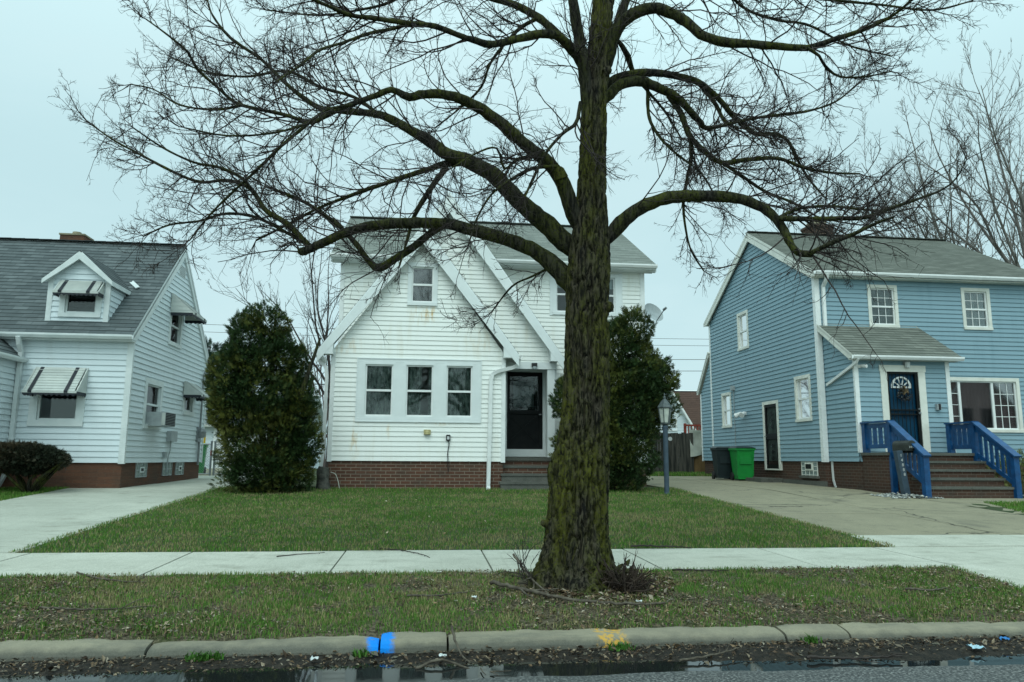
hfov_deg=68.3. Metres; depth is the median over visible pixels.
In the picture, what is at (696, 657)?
gutter branch
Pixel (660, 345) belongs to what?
utility wire
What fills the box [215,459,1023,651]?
ground
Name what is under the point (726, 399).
window
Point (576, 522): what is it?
street tree
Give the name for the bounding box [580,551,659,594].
root sprouts
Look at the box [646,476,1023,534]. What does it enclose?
shared driveway
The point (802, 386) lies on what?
window
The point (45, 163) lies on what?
sky
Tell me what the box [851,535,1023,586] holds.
driveway apron
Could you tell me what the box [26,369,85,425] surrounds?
window
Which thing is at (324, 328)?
utility wire
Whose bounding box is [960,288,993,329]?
window
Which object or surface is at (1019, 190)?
bare tree
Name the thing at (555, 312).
window
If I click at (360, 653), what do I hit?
gutter weed
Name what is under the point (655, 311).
satellite dish
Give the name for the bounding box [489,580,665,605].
fallen branch
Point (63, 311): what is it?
window
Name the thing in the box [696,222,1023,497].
blue house
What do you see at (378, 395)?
window
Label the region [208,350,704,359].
utility wire
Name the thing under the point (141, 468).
basement window
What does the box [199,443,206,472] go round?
wheeled bin
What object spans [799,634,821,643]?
gutter weed
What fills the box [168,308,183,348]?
window
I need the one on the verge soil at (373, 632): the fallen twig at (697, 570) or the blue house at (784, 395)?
the fallen twig at (697, 570)
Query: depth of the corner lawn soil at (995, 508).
13.09 m
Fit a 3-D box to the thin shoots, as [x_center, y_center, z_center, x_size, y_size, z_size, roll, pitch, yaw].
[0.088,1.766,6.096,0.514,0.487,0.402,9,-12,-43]
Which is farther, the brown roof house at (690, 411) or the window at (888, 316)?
the brown roof house at (690, 411)
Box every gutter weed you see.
[184,650,224,661]
[351,648,373,657]
[607,640,635,650]
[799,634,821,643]
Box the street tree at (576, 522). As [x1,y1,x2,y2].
[48,0,1020,596]
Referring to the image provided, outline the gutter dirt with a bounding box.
[0,637,1023,675]
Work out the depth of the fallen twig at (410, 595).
5.73 m
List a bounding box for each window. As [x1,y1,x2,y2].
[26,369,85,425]
[57,282,102,317]
[135,463,147,477]
[141,377,163,429]
[162,462,172,475]
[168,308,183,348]
[175,462,183,474]
[182,397,194,415]
[362,362,395,417]
[403,363,435,418]
[407,262,437,305]
[444,364,474,418]
[553,278,564,314]
[609,274,618,315]
[721,392,731,427]
[736,310,748,350]
[794,374,812,421]
[799,462,819,478]
[866,284,899,327]
[950,377,1023,432]
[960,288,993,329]
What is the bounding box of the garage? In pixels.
[204,395,326,468]
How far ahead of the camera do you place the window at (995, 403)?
19.03 m
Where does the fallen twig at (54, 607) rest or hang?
on the verge leaf litter at (537, 612)
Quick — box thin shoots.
[482,533,541,584]
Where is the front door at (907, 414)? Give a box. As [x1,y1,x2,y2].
[887,372,922,446]
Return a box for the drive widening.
[949,503,1023,513]
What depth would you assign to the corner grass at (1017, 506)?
13.54 m
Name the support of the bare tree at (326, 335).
on the ground at (314, 484)
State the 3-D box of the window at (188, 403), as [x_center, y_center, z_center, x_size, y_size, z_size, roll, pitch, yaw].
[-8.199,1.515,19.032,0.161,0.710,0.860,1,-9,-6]
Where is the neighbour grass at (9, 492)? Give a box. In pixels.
[0,486,66,500]
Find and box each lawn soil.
[970,504,1023,514]
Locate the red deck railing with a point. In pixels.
(688, 425)
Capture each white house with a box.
[0,231,209,488]
[313,192,657,490]
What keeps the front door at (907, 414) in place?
in the blue house at (784, 395)
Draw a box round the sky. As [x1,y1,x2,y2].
[0,0,1023,458]
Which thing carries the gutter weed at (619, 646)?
on the gutter dirt
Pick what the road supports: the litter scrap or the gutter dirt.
the gutter dirt
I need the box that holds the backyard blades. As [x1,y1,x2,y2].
[650,471,711,475]
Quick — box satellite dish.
[645,303,666,322]
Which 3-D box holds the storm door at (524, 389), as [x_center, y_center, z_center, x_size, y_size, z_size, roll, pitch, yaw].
[0.289,1.602,17.427,0.830,1.770,0.162,1,-9,-6]
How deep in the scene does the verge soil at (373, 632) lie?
5.41 m
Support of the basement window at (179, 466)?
in the grey white house at (100, 356)
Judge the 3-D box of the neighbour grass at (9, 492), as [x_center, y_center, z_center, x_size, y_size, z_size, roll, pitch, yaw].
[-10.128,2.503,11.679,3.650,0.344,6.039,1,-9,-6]
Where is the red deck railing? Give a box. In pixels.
[683,423,700,432]
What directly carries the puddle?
on the road
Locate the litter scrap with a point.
(975, 646)
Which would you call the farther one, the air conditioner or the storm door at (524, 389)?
the storm door at (524, 389)
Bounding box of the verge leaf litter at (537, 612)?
[0,565,1023,640]
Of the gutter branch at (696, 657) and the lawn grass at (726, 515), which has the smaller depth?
the gutter branch at (696, 657)
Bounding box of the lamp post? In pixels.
[657,393,671,493]
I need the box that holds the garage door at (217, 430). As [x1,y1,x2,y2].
[215,430,275,467]
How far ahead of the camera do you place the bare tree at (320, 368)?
43.03 m
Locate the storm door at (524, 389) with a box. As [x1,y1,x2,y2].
[507,372,542,448]
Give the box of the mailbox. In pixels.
[892,440,914,496]
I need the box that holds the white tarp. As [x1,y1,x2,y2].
[689,429,701,456]
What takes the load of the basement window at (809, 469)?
in the blue house at (784, 395)
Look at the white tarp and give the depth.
27.97 m
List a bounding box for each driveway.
[0,475,245,552]
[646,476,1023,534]
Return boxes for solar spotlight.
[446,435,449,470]
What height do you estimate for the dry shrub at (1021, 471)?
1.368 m
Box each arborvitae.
[202,298,325,493]
[547,303,683,491]
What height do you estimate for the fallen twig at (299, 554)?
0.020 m
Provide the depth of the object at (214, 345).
44.55 m
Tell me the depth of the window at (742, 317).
23.23 m
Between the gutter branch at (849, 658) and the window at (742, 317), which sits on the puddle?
the gutter branch at (849, 658)
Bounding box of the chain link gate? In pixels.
[198,440,250,475]
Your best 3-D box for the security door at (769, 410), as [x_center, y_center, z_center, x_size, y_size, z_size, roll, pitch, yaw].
[7.247,2.655,21.054,0.144,1.780,0.770,1,-9,-6]
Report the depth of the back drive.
25.82 m
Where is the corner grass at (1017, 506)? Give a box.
[984,500,1023,512]
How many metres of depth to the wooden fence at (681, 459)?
27.77 m
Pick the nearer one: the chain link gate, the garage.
the chain link gate
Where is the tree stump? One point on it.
(322, 480)
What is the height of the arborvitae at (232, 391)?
3.968 m
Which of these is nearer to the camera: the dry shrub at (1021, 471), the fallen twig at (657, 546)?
the fallen twig at (657, 546)
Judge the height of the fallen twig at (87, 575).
0.084 m
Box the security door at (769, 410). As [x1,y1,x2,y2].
[764,403,778,468]
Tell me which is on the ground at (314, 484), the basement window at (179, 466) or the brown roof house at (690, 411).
the brown roof house at (690, 411)
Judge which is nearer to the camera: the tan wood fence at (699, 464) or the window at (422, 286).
the window at (422, 286)
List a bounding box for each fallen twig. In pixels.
[39,597,158,610]
[77,571,145,582]
[277,552,324,556]
[380,548,429,557]
[407,590,474,597]
[631,545,690,547]
[672,568,727,571]
[905,587,946,590]
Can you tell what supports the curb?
on the ground at (314, 484)
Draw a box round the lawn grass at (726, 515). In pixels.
[8,485,891,552]
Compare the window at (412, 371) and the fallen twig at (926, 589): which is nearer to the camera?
the fallen twig at (926, 589)
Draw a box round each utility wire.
[203,324,666,338]
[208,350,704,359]
[218,332,689,345]
[314,384,696,391]
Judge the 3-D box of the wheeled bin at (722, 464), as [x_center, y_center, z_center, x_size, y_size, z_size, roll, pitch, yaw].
[6.238,3.605,22.355,0.580,0.977,0.726,0,-9,-1]
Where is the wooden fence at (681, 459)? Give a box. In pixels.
[648,432,693,472]
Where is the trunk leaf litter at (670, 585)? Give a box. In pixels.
[526,570,680,600]
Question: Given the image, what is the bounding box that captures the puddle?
[0,654,1023,681]
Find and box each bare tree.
[205,193,339,467]
[282,333,330,466]
[811,97,1017,259]
[879,31,1023,267]
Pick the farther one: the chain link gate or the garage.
the garage
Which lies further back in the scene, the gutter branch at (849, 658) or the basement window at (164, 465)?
the basement window at (164, 465)
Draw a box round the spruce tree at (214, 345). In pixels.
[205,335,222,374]
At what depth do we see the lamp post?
15.31 m
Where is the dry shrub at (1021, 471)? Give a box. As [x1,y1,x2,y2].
[985,448,1023,492]
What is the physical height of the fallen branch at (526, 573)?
0.252 m
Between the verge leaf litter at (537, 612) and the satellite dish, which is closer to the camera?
the verge leaf litter at (537, 612)
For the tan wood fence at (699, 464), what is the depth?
27.91 m
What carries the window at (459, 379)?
in the white house at (414, 392)
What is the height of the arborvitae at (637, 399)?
4.072 m
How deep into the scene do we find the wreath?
17.30 m
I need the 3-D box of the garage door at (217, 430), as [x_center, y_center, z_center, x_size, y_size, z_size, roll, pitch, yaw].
[-11.031,4.546,31.647,2.620,1.670,0.040,1,-9,-6]
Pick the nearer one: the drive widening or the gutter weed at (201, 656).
the gutter weed at (201, 656)
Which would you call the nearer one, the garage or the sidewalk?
the sidewalk
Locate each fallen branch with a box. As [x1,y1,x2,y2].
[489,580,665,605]
[512,553,547,592]
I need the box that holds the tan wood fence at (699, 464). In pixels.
[694,455,704,471]
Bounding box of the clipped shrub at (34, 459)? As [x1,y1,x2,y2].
[0,439,73,492]
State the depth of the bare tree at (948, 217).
39.33 m
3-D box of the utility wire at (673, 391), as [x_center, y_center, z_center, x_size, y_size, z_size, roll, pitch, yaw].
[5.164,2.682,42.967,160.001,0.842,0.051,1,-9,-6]
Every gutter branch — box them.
[415,658,510,675]
[450,626,476,662]
[679,638,739,661]
[806,653,908,662]
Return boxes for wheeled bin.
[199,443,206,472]
[710,446,731,478]
[728,446,755,479]
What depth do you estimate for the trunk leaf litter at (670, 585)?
5.89 m
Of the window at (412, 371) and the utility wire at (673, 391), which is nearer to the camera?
the window at (412, 371)
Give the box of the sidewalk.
[0,546,1023,576]
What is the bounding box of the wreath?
[895,385,912,400]
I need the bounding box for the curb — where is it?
[0,621,1023,661]
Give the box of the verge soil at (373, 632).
[0,567,1023,643]
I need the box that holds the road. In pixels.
[432,664,1023,681]
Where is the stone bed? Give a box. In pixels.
[870,492,1023,498]
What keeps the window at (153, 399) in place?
in the grey white house at (100, 356)
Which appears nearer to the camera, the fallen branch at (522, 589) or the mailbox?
the fallen branch at (522, 589)
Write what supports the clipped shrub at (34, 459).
on the neighbour lawn soil
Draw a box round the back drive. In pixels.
[198,468,229,475]
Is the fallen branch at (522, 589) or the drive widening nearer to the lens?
the fallen branch at (522, 589)
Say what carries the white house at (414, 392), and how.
on the ground at (314, 484)
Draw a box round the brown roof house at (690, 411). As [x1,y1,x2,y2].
[657,390,700,450]
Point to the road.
(994, 673)
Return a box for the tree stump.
[316,466,330,490]
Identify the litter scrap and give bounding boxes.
[966,644,983,648]
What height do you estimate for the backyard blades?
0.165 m
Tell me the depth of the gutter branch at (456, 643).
4.67 m
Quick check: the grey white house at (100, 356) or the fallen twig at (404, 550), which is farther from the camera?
the grey white house at (100, 356)
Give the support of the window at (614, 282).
in the white house at (414, 392)
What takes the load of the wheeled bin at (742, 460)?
on the shared driveway at (858, 512)
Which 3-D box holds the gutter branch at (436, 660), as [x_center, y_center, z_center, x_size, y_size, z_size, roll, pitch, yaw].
[-0.283,1.904,4.365,0.554,0.079,0.148,-3,-9,19]
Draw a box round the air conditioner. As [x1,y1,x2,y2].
[145,412,175,426]
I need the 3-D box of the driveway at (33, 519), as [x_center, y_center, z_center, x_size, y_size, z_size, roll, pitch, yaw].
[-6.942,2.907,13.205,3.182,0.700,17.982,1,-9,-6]
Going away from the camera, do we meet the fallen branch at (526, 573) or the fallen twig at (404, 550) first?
the fallen branch at (526, 573)

